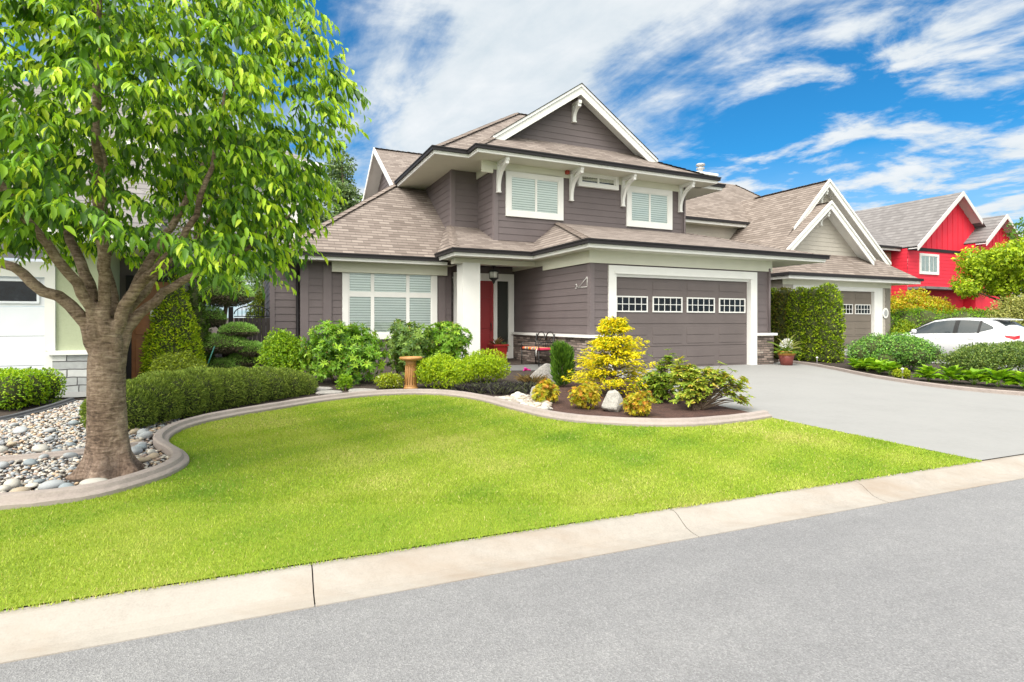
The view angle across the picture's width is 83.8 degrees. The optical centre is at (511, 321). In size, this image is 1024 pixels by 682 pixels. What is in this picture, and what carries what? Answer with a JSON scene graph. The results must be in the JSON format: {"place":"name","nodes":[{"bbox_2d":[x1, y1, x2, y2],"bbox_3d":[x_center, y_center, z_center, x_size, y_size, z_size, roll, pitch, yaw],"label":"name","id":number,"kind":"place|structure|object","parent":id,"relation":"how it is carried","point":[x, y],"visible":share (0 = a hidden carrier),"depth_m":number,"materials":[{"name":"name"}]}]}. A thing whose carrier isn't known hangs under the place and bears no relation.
{"place":"outdoors","nodes":[
{"label":"outdoors","id":0,"kind":"place"},
{"bbox_2d":[55,391,85,397],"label":"side path","id":1,"kind":"structure","parent":0,"point":[75,394],"depth_m":10.25,"materials":[{"name":"concrete"}]},
{"bbox_2d":[0,394,981,611],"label":"lawn","id":2,"kind":"structure","parent":0,"point":[294,541],"depth_m":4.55,"materials":[{"name":"plant"}]},
{"bbox_2d":[451,380,536,394],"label":"black mondo grass","id":3,"kind":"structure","parent":0,"point":[499,388],"depth_m":10.99,"materials":[{"name":"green plant"}]},
{"bbox_2d":[0,479,1023,681],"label":"road","id":4,"kind":"structure","parent":0,"point":[927,589],"depth_m":3.14,"materials":[{"name":"asphalt"}]},
{"bbox_2d":[0,454,1023,663],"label":"kerb","id":5,"kind":"structure","parent":4,"relation":"on","point":[49,629],"depth_m":3.71,"materials":[{"name":"concrete"}]},
{"bbox_2d":[0,318,1023,610],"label":"yard ground","id":6,"kind":"structure","parent":0,"point":[838,364],"depth_m":13.04,"materials":[{"name":"soil"}]},
{"bbox_2d":[0,366,67,410],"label":"box hedge","id":7,"kind":"object","parent":6,"relation":"on","point":[25,387],"visible":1,"depth_m":9.02,"materials":[{"name":"green plant"}]},
{"bbox_2d":[0,398,75,420],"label":"hedge bed edge","id":8,"kind":"object","parent":6,"relation":"on","point":[45,408],"visible":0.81,"depth_m":8.45,"materials":[{"name":"grey"}]},
{"bbox_2d":[0,400,189,492],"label":"river stones","id":9,"kind":"object","parent":6,"relation":"on","point":[34,435],"visible":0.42,"depth_m":6.69,"materials":[{"name":"stone"}]},
{"bbox_2d":[0,461,8,468],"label":"cobble","id":10,"kind":"object","parent":9,"relation":"on","point":[4,464],"visible":0.97,"depth_m":5.53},
{"bbox_2d":[0,485,10,491],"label":"cobble","id":11,"kind":"object","parent":9,"relation":"on","point":[5,487],"visible":0.94,"depth_m":4.85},
{"bbox_2d":[3,478,20,487],"bbox_3d":[-4.373,1.417,4.986,0.140,0.090,0.116,8,3,31],"label":"cobble","id":12,"kind":"object","parent":9,"relation":"on","point":[14,483],"visible":0.77,"depth_m":4.96,"materials":[{"name":"stone"}]},
{"bbox_2d":[12,426,27,433],"bbox_3d":[-6.125,1.353,7.104,0.199,0.076,0.144,6,24,25],"label":"cobble","id":13,"kind":"object","parent":9,"relation":"on","point":[19,429],"visible":0.98,"depth_m":7.07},
{"bbox_2d":[10,487,29,491],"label":"cobble","id":14,"kind":"object","parent":9,"relation":"on","point":[17,489],"visible":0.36,"depth_m":4.73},
{"bbox_2d":[23,459,36,465],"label":"cobble","id":15,"kind":"object","parent":9,"relation":"on","point":[29,462],"visible":0.95,"depth_m":5.63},
{"bbox_2d":[24,482,38,487],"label":"cobble","id":16,"kind":"object","parent":9,"relation":"on","point":[32,485],"visible":0.88,"depth_m":4.93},
{"bbox_2d":[32,444,48,452],"bbox_3d":[-5.124,1.382,6.203,0.186,0.092,0.148,5,-5,36],"label":"cobble","id":17,"kind":"object","parent":9,"relation":"on","point":[39,448],"visible":0.88,"depth_m":6.16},
{"bbox_2d":[38,479,65,489],"bbox_3d":[-3.983,1.419,4.937,0.199,0.102,0.145,-8,-4,-23],"label":"cobble","id":18,"kind":"object","parent":9,"relation":"on","point":[52,484],"visible":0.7,"depth_m":4.89,"materials":[{"name":"stone"}]},
{"bbox_2d":[63,452,77,457],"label":"cobble","id":19,"kind":"object","parent":9,"relation":"on","point":[69,455],"visible":0.93,"depth_m":5.92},
{"bbox_2d":[0,441,143,461],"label":"stone bed divider","id":20,"kind":"object","parent":9,"relation":"on","point":[56,454],"visible":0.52,"depth_m":5.92,"materials":[{"name":"concrete"}]},
{"bbox_2d":[79,478,107,484],"bbox_3d":[-3.683,1.419,5.029,0.217,0.078,0.138,3,-3,-30],"label":"cobble","id":21,"kind":"object","parent":9,"relation":"on","point":[89,481],"visible":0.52,"depth_m":4.99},
{"bbox_2d":[131,446,142,454],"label":"cobble","id":22,"kind":"object","parent":9,"relation":"on","point":[136,450],"visible":0.62,"depth_m":6.09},
{"bbox_2d":[138,431,152,438],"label":"cobble","id":23,"kind":"object","parent":9,"relation":"on","point":[145,434],"visible":0.89,"depth_m":6.86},
{"bbox_2d":[0,0,371,479],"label":"cherry tree","id":24,"kind":"object","parent":9,"relation":"on","point":[42,174],"visible":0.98,"depth_m":5.22,"materials":[{"name":"green plant"}]},
{"bbox_2d":[0,79,321,392],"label":"neighbour house","id":25,"kind":"structure","parent":6,"relation":"on","point":[44,333],"depth_m":10.52,"materials":[{"name":"white paint"}]},
{"bbox_2d":[0,277,44,370],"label":"garage door","id":26,"kind":"structure","parent":25,"relation":"in","point":[21,328],"depth_m":10.31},
{"bbox_2d":[132,282,169,378],"bbox_3d":[-7.812,0.205,12.394,0.760,2.150,0.075,0,0,-25],"label":"front door","id":27,"kind":"structure","parent":25,"relation":"in","point":[137,334],"depth_m":12.27,"materials":[{"name":"orange wood"}]},
{"bbox_2d":[147,178,206,229],"bbox_3d":[-9.771,-3.420,16.448,1.800,1.500,0.100,0,0,-25],"label":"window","id":28,"kind":"structure","parent":25,"relation":"in","point":[204,215],"depth_m":16.36,"materials":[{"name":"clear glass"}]},
{"bbox_2d":[243,280,264,337],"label":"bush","id":29,"kind":"object","parent":6,"relation":"on","point":[258,299],"visible":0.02,"depth_m":22.14,"materials":[{"name":"green plant"}]},
{"bbox_2d":[243,212,301,304],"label":"poplar","id":30,"kind":"object","parent":6,"relation":"on","point":[253,285],"visible":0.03,"depth_m":46.02,"materials":[{"name":"green plant"}]},
{"bbox_2d":[299,156,330,230],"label":"poplar","id":31,"kind":"object","parent":6,"relation":"on","point":[321,217],"visible":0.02,"depth_m":46.03,"materials":[{"name":"green plant"}]},
{"bbox_2d":[321,136,362,219],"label":"poplar","id":32,"kind":"object","parent":6,"relation":"on","point":[339,172],"visible":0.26,"depth_m":45.13,"materials":[{"name":"green plant"}]},
{"bbox_2d":[0,389,771,509],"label":"bed edging","id":33,"kind":"object","parent":6,"relation":"on","point":[177,460],"visible":0.88,"depth_m":7.95,"materials":[{"name":"concrete"}]},
{"bbox_2d":[188,362,584,416],"bbox_3d":[-1.906,1.339,12.109,9.998,0.269,11.507,0,0,-26],"label":"planting bed","id":34,"kind":"object","parent":6,"relation":"on","point":[510,377],"visible":0.15,"depth_m":12.04,"materials":[{"name":"soil"}]},
{"bbox_2d":[139,263,205,373],"bbox_3d":[-7.455,0.021,12.552,1.344,2.653,1.326,0,0,0],"label":"cone cedar","id":35,"kind":"object","parent":34,"relation":"on","point":[175,329],"visible":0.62,"depth_m":12.25,"materials":[{"name":"plant"}]},
{"bbox_2d":[149,350,207,371],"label":"round shrub","id":36,"kind":"object","parent":34,"relation":"on","point":[172,362],"visible":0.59,"depth_m":11.42,"materials":[{"name":"green plant"}]},
{"bbox_2d":[77,366,319,429],"bbox_3d":[-4.926,1.068,9.147,1.588,0.750,4.301,0,0,17],"label":"heath hedge","id":37,"kind":"object","parent":34,"relation":"on","point":[160,396],"visible":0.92,"depth_m":8.57,"materials":[{"name":"plant"}]},
{"bbox_2d":[185,279,216,367],"bbox_3d":[-7.426,0.113,13.184,1.102,2.438,1.093,0,0,0],"label":"cone cedar","id":38,"kind":"object","parent":34,"relation":"on","point":[194,300],"visible":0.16,"depth_m":13.14,"materials":[{"name":"plant"}]},
{"bbox_2d":[197,271,264,368],"bbox_3d":[-6.941,0.009,13.806,1.694,2.612,1.612,0,0,-42],"label":"topiary juniper","id":39,"kind":"object","parent":34,"relation":"on","point":[232,344],"visible":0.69,"depth_m":13.56,"materials":[{"name":"plant"}]},
{"bbox_2d":[252,327,310,372],"bbox_3d":[-4.828,0.731,12.208,1.129,1.257,1.087,0,0,0],"label":"spirea","id":40,"kind":"object","parent":34,"relation":"on","point":[278,349],"visible":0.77,"depth_m":11.92,"materials":[{"name":"green plant"}]},
{"bbox_2d":[315,390,342,394],"bbox_3d":[-3.430,1.332,10.730,0.484,0.060,0.403,0,0,0],"label":"stepping stone","id":41,"kind":"object","parent":34,"relation":"on","point":[324,392],"visible":0.77,"depth_m":10.59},
{"bbox_2d":[297,319,391,384],"bbox_3d":[-3.593,0.658,12.306,2.093,1.460,1.670,0,0,0],"label":"rhododendron","id":42,"kind":"object","parent":34,"relation":"on","point":[338,350],"visible":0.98,"depth_m":11.95,"materials":[{"name":"green plant"}]},
{"bbox_2d":[335,373,353,390],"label":"shrub","id":43,"kind":"object","parent":34,"relation":"on","point":[344,381],"visible":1,"depth_m":11.16,"materials":[{"name":"green plant"}]},
{"bbox_2d":[348,388,375,391],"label":"stepping stone","id":44,"kind":"object","parent":34,"relation":"on","point":[357,389],"visible":0.56,"depth_m":10.96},
{"bbox_2d":[372,371,404,388],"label":"shrub","id":45,"kind":"object","parent":34,"relation":"on","point":[391,380],"visible":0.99,"depth_m":11.35,"materials":[{"name":"green plant"}]},
{"bbox_2d":[381,318,435,379],"bbox_3d":[-2.394,0.668,12.892,1.260,1.498,1.048,0,0,37],"label":"rhododendron","id":46,"kind":"object","parent":34,"relation":"on","point":[406,340],"visible":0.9,"depth_m":12.65,"materials":[{"name":"green plant"}]},
{"bbox_2d":[399,356,422,388],"bbox_3d":[-2.030,1.030,11.450,0.464,0.648,0.464,0,0,0],"label":"birdbath","id":47,"kind":"object","parent":34,"relation":"on","point":[410,381],"visible":0.98,"depth_m":11.35,"materials":[{"name":"stone"}]},
{"bbox_2d":[413,353,473,388],"bbox_3d":[-1.427,1.011,11.572,1.304,0.784,1.121,0,0,0],"label":"spirea","id":48,"kind":"object","parent":34,"relation":"on","point":[428,370],"visible":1,"depth_m":11.39,"materials":[{"name":"green plant"}]},
{"bbox_2d":[421,321,472,377],"bbox_3d":[-1.599,0.668,13.263,1.407,1.404,1.120,0,0,0],"label":"rhododendron","id":49,"kind":"object","parent":34,"relation":"on","point":[454,342],"visible":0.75,"depth_m":12.99,"materials":[{"name":"green plant"}]},
{"bbox_2d":[460,348,511,382],"bbox_3d":[-0.640,0.976,12.420,1.284,0.833,0.947,0,0,0],"label":"spirea","id":50,"kind":"object","parent":34,"relation":"on","point":[489,365],"visible":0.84,"depth_m":12.24,"materials":[{"name":"green plant"}]},
{"bbox_2d":[514,374,549,384],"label":"sedge tuft","id":51,"kind":"object","parent":34,"relation":"on","point":[524,378],"visible":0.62,"depth_m":11.92,"materials":[{"name":"brown plant"}]},
{"bbox_2d":[552,374,746,417],"bbox_3d":[1.073,1.377,11.123,4.216,0.151,6.703,0,0,-15],"label":"mulch bed","id":52,"kind":"object","parent":34,"relation":"on","point":[670,409],"visible":0.15,"depth_m":9.28,"materials":[{"name":"brown soil"}]},
{"bbox_2d":[495,392,552,409],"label":"pale stones","id":53,"kind":"object","parent":52,"relation":"on","point":[520,398],"visible":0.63,"depth_m":9.58,"materials":[{"name":"stone"}]},
{"bbox_2d":[531,378,560,401],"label":"shrub","id":54,"kind":"object","parent":52,"relation":"on","point":[545,388],"visible":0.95,"depth_m":9.66,"materials":[{"name":"yellow plant"}]},
{"bbox_2d":[530,363,561,383],"bbox_3d":[0.740,1.200,12.343,0.866,0.606,0.433,0,0,-20],"label":"boulder","id":55,"kind":"object","parent":52,"relation":"on","point":[544,369],"visible":0.25,"depth_m":12.19,"materials":[{"name":"stone"}]},
{"bbox_2d":[549,339,576,386],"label":"grassy shrub","id":56,"kind":"object","parent":52,"relation":"on","point":[562,353],"visible":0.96,"depth_m":11.77,"materials":[{"name":"plant"}]},
{"bbox_2d":[567,381,602,408],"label":"shrub","id":57,"kind":"object","parent":52,"relation":"on","point":[588,393],"visible":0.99,"depth_m":9.20,"materials":[{"name":"yellow plant"}]},
{"bbox_2d":[561,316,659,394],"bbox_3d":[1.919,0.669,10.779,1.948,1.575,2.005,0,0,0],"label":"gold cypress","id":58,"kind":"object","parent":52,"relation":"on","point":[609,342],"visible":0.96,"depth_m":10.57,"materials":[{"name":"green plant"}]},
{"bbox_2d":[601,390,622,411],"bbox_3d":[1.612,1.313,9.117,0.334,0.441,0.338,0,0,20],"label":"boulder","id":59,"kind":"object","parent":52,"relation":"on","point":[613,400],"visible":0.9,"depth_m":9.02,"materials":[{"name":"stone"}]},
{"bbox_2d":[619,390,655,415],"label":"shrub","id":60,"kind":"object","parent":52,"relation":"on","point":[633,403],"visible":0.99,"depth_m":8.63,"materials":[{"name":"yellow plant"}]},
{"bbox_2d":[635,349,680,403],"bbox_3d":[2.631,0.955,10.108,0.915,0.959,0.805,0,0,0],"label":"azalea","id":61,"kind":"object","parent":52,"relation":"on","point":[660,386],"visible":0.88,"depth_m":9.98,"materials":[{"name":"green plant"}]},
{"bbox_2d":[665,356,753,409],"bbox_3d":[3.236,1.002,9.377,1.438,0.909,0.862,0,0,0],"label":"azalea","id":62,"kind":"object","parent":52,"relation":"on","point":[699,395],"visible":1,"depth_m":9.26,"materials":[{"name":"green plant"}]},
{"bbox_2d":[505,364,576,370],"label":"front walk","id":63,"kind":"structure","parent":6,"relation":"on","point":[521,367],"depth_m":15.74,"materials":[{"name":"concrete"}]},
{"bbox_2d":[521,331,554,366],"bbox_3d":[0.755,0.774,16.653,0.549,0.995,1.132,0,0,-25],"label":"iron bench","id":64,"kind":"object","parent":63,"relation":"on","point":[546,340],"visible":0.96,"depth_m":16.69,"materials":[{"name":"black metal"}]},
{"bbox_2d":[522,346,550,355],"bbox_3d":[0.703,0.859,16.637,0.506,0.238,1.060,0,0,-25],"label":"seat cushion","id":65,"kind":"object","parent":64,"relation":"on","point":[535,348],"visible":0.82,"depth_m":16.38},
{"bbox_2d":[263,83,830,371],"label":"house","id":66,"kind":"structure","parent":6,"relation":"on","point":[545,208],"depth_m":17.42,"materials":[{"name":"grey"}]},
{"bbox_2d":[228,305,269,362],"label":"garden gate","id":67,"kind":"structure","parent":66,"relation":"attached to","point":[264,323],"depth_m":16.00,"materials":[{"name":"black metal"}]},
{"bbox_2d":[342,272,436,338],"bbox_3d":[-3.646,-0.560,17.207,2.860,2.160,0.100,0,0,-25],"label":"window","id":68,"kind":"structure","parent":66,"relation":"in","point":[375,300],"depth_m":17.14,"materials":[{"name":"white glass"}]},
{"bbox_2d":[480,281,492,355],"bbox_3d":[-1.171,-0.035,18.505,1.240,2.610,0.122,0,0,-25],"label":"front door","id":69,"kind":"structure","parent":66,"relation":"in","point":[486,287],"depth_m":18.66,"materials":[{"name":"red paint"}]},
{"bbox_2d":[488,266,499,283],"bbox_3d":[-0.556,-1.430,17.313,0.360,0.580,0.360,0,0,-25],"label":"porch lantern","id":70,"kind":"object","parent":66,"relation":"hanging from","point":[493,274],"visible":1,"depth_m":17.21,"materials":[{"name":"black metal"}]},
{"bbox_2d":[505,170,563,220],"bbox_3d":[0.729,-4.020,18.215,2.050,1.440,0.100,0,0,-25],"label":"window","id":71,"kind":"structure","parent":66,"relation":"in","point":[527,195],"depth_m":18.18,"materials":[{"name":"white glass"}]},
{"bbox_2d":[576,173,618,190],"bbox_3d":[2.882,-4.730,19.172,1.600,0.500,0.170,0,0,-25],"label":"window","id":72,"kind":"structure","parent":66,"relation":"in","point":[581,182],"depth_m":19.12,"materials":[{"name":"white glass"}]},
{"bbox_2d":[626,186,672,229],"bbox_3d":[4.846,-4.005,20.118,1.980,1.410,0.100,0,0,-25],"label":"window","id":73,"kind":"structure","parent":66,"relation":"in","point":[652,208],"depth_m":20.08,"materials":[{"name":"white glass"}]},
{"bbox_2d":[617,277,746,369],"bbox_3d":[4.916,0.055,16.344,4.880,2.530,0.110,0,0,-25],"label":"garage door","id":74,"kind":"structure","parent":66,"relation":"in","point":[703,322],"depth_m":16.36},
{"bbox_2d":[771,287,777,332],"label":"cedar","id":75,"kind":"object","parent":6,"relation":"on","point":[773,291],"visible":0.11,"depth_m":19.88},
{"bbox_2d":[630,163,923,348],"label":"neighbour house","id":76,"kind":"structure","parent":6,"relation":"on","point":[821,217],"depth_m":25.98,"materials":[{"name":"beige"}]},
{"bbox_2d":[840,291,870,348],"bbox_3d":[14.149,-0.020,25.016,4.920,2.680,0.110,0,0,-25],"label":"garage door","id":77,"kind":"structure","parent":76,"relation":"in","point":[857,305],"depth_m":25.58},
{"bbox_2d":[771,287,791,358],"bbox_3d":[9.449,0.050,19.758,1.085,2.572,1.100,0,0,0],"label":"cedar","id":78,"kind":"object","parent":6,"relation":"on","point":[779,312],"visible":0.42,"depth_m":19.54,"materials":[{"name":"plant"}]},
{"bbox_2d":[784,286,806,360],"bbox_3d":[9.752,0.075,19.298,1.094,2.585,1.117,0,0,0],"label":"cedar","id":79,"kind":"object","parent":6,"relation":"on","point":[794,308],"visible":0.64,"depth_m":19.05,"materials":[{"name":"plant"}]},
{"bbox_2d":[798,286,820,361],"bbox_3d":[10.037,0.071,18.942,1.117,2.581,1.107,0,0,0],"label":"cedar","id":80,"kind":"object","parent":6,"relation":"on","point":[810,337],"visible":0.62,"depth_m":18.71,"materials":[{"name":"plant"}]},
{"bbox_2d":[812,282,846,362],"bbox_3d":[10.338,0.025,18.657,1.123,2.682,1.100,0,0,0],"label":"cedar","id":81,"kind":"object","parent":6,"relation":"on","point":[830,304],"visible":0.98,"depth_m":18.34,"materials":[{"name":"plant"}]},
{"bbox_2d":[847,357,863,369],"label":"hosta","id":82,"kind":"object","parent":6,"relation":"on","point":[853,361],"visible":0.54,"depth_m":16.15,"materials":[{"name":"green plant"}]},
{"bbox_2d":[853,357,875,371],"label":"hosta","id":83,"kind":"object","parent":6,"relation":"on","point":[863,364],"visible":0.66,"depth_m":15.65,"materials":[{"name":"green plant"}]},
{"bbox_2d":[867,359,889,372],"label":"hosta","id":84,"kind":"object","parent":6,"relation":"on","point":[877,363],"visible":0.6,"depth_m":15.22,"materials":[{"name":"green plant"}]},
{"bbox_2d":[876,361,904,374],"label":"hosta","id":85,"kind":"object","parent":6,"relation":"on","point":[890,366],"visible":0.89,"depth_m":14.75,"materials":[{"name":"green plant"}]},
{"bbox_2d":[846,332,945,369],"bbox_3d":[10.835,0.843,16.326,2.488,1.140,2.024,0,0,0],"label":"loose hedge","id":86,"kind":"object","parent":6,"relation":"on","point":[904,350],"visible":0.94,"depth_m":15.71,"materials":[{"name":"green plant"}]},
{"bbox_2d":[778,359,1023,395],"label":"driveway edging","id":87,"kind":"object","parent":6,"relation":"on","point":[1008,392],"visible":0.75,"depth_m":12.77,"materials":[{"name":"concrete"}]},
{"bbox_2d":[891,367,910,378],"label":"shrub","id":88,"kind":"object","parent":6,"relation":"on","point":[897,372],"visible":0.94,"depth_m":14.11,"materials":[{"name":"green plant"}]},
{"bbox_2d":[888,318,920,334],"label":"bush","id":89,"kind":"object","parent":6,"relation":"on","point":[902,325],"visible":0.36,"depth_m":26.26,"materials":[{"name":"green plant"}]},
{"bbox_2d":[890,287,957,313],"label":"bush","id":90,"kind":"object","parent":6,"relation":"on","point":[910,300],"visible":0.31,"depth_m":29.66,"materials":[{"name":"yellow plant"}]},
{"bbox_2d":[911,364,946,380],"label":"hosta","id":91,"kind":"object","parent":6,"relation":"on","point":[925,371],"visible":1,"depth_m":13.53,"materials":[{"name":"green plant"}]},
{"bbox_2d":[855,191,1020,310],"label":"red house","id":92,"kind":"structure","parent":6,"relation":"on","point":[927,238],"depth_m":36.93,"materials":[{"name":"wood"}]},
{"bbox_2d":[919,253,938,274],"bbox_3d":[26.310,-3.630,35.981,2.000,1.300,0.100,0,0,-25],"label":"window","id":93,"kind":"structure","parent":92,"relation":"in","point":[928,263],"depth_m":35.95,"materials":[{"name":"white glass"}]},
{"bbox_2d":[889,306,998,333],"bbox_3d":[20.920,0.242,27.270,8.814,2.052,2.972,0,0,0],"label":"hedge","id":94,"kind":"object","parent":6,"relation":"on","point":[917,317],"visible":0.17,"depth_m":26.72,"materials":[{"name":"green plant"}]},
{"bbox_2d":[927,365,967,382],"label":"hosta","id":95,"kind":"object","parent":6,"relation":"on","point":[952,373],"visible":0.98,"depth_m":13.21,"materials":[{"name":"green plant"}]},
{"bbox_2d":[956,368,994,384],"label":"hosta","id":96,"kind":"object","parent":6,"relation":"on","point":[973,374],"visible":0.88,"depth_m":12.94,"materials":[{"name":"green plant"}]},
{"bbox_2d":[935,340,1023,374],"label":"loose hedge","id":97,"kind":"object","parent":6,"relation":"on","point":[998,356],"visible":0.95,"depth_m":14.02,"materials":[{"name":"green plant"}]},
{"bbox_2d":[947,234,1023,302],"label":"maple","id":98,"kind":"object","parent":6,"relation":"on","point":[996,271],"visible":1,"depth_m":27.16,"materials":[{"name":"green plant"}]},
{"bbox_2d":[981,367,1020,386],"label":"hosta","id":99,"kind":"object","parent":6,"relation":"on","point":[999,375],"visible":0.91,"depth_m":12.62,"materials":[{"name":"green plant"}]},
{"bbox_2d":[985,293,1023,326],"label":"bush","id":100,"kind":"object","parent":6,"relation":"on","point":[1011,307],"visible":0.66,"depth_m":23.83,"materials":[{"name":"yellow plant"}]},
{"bbox_2d":[1002,371,1023,388],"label":"hosta","id":101,"kind":"object","parent":6,"relation":"on","point":[1019,376],"visible":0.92,"depth_m":12.41,"materials":[{"name":"green plant"}]},
{"bbox_2d":[1003,217,1023,241],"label":"garden tree","id":102,"kind":"object","parent":6,"relation":"on","point":[1013,232],"visible":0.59,"depth_m":28.46,"materials":[{"name":"green plant"}]},
{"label":"porch floor","id":103,"kind":"structure","parent":6,"relation":"on","visible":0},
{"bbox_2d":[487,344,508,359],"bbox_3d":[-0.436,0.985,17.864,0.510,0.570,0.510,0,0,-25],"label":"planter","id":104,"kind":"object","parent":103,"relation":"on","point":[502,348],"visible":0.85,"depth_m":17.69,"materials":[{"name":"red ceramic"}]},
{"bbox_2d":[489,336,507,346],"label":"potted plant","id":105,"kind":"object","parent":104,"relation":"in","point":[497,340],"visible":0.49,"depth_m":17.83,"materials":[{"name":"green plant"}]},
{"bbox_2d":[0,0,1023,317],"label":"sky","id":106,"kind":"structure","parent":0,"point":[890,102],"materials":[{"name":"blue"}]},
{"bbox_2d":[611,362,1023,459],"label":"driveway","id":107,"kind":"structure","parent":0,"point":[977,425],"depth_m":9.63,"materials":[{"name":"concrete"}]},
{"bbox_2d":[777,351,795,364],"bbox_3d":[8.316,1.096,17.282,0.510,0.430,0.510,0,0,0],"label":"flower pot","id":108,"kind":"object","parent":107,"relation":"on","point":[785,358],"visible":0.77,"depth_m":17.11,"materials":[{"name":"red ceramic"}]},
{"bbox_2d":[770,333,802,353],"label":"potted flowers","id":109,"kind":"object","parent":108,"relation":"in","point":[787,346],"visible":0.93,"depth_m":17.22,"materials":[{"name":"white plant"}]},
{"bbox_2d":[842,349,1021,370],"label":"driveway","id":110,"kind":"structure","parent":0,"point":[845,350],"depth_m":19.01,"materials":[{"name":"concrete"}]},
{"bbox_2d":[893,317,1023,353],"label":"parked car","id":111,"kind":"object","parent":110,"relation":"on","point":[949,334],"visible":0.47,"depth_m":19.23,"materials":[{"name":"white paint"}]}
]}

